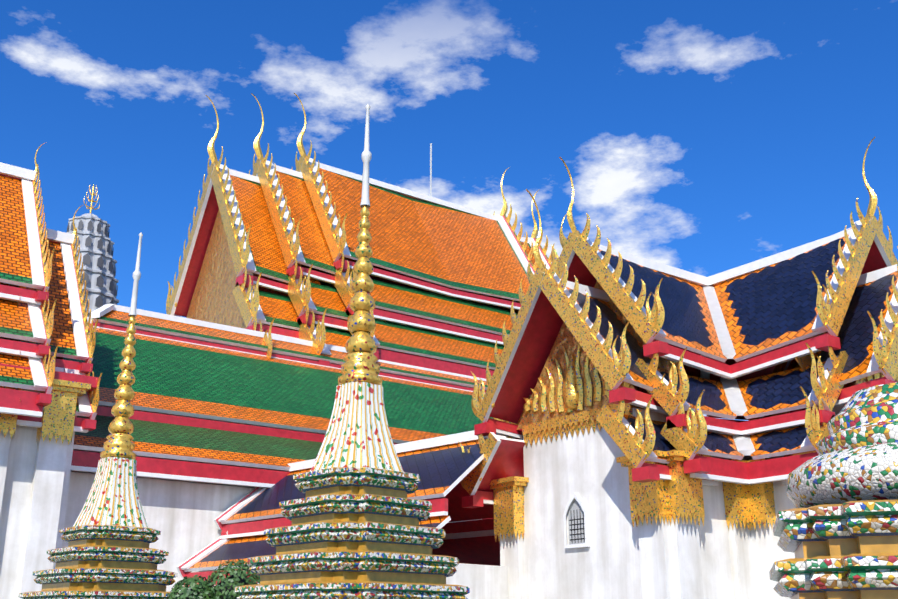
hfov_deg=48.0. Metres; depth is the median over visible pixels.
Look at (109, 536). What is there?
chedi
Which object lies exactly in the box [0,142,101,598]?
temple building
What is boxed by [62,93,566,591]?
viharn
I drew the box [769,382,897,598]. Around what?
chedi
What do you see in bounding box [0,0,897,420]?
sky
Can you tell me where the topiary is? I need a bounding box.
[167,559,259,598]
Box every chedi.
[18,232,177,598]
[235,104,469,598]
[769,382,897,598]
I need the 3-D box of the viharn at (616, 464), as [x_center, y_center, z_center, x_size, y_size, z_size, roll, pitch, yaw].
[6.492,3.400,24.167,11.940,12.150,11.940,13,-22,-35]
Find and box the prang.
[66,185,118,316]
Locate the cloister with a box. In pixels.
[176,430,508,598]
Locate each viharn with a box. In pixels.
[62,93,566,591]
[459,137,897,598]
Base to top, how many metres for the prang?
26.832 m
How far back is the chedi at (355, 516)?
9.96 m

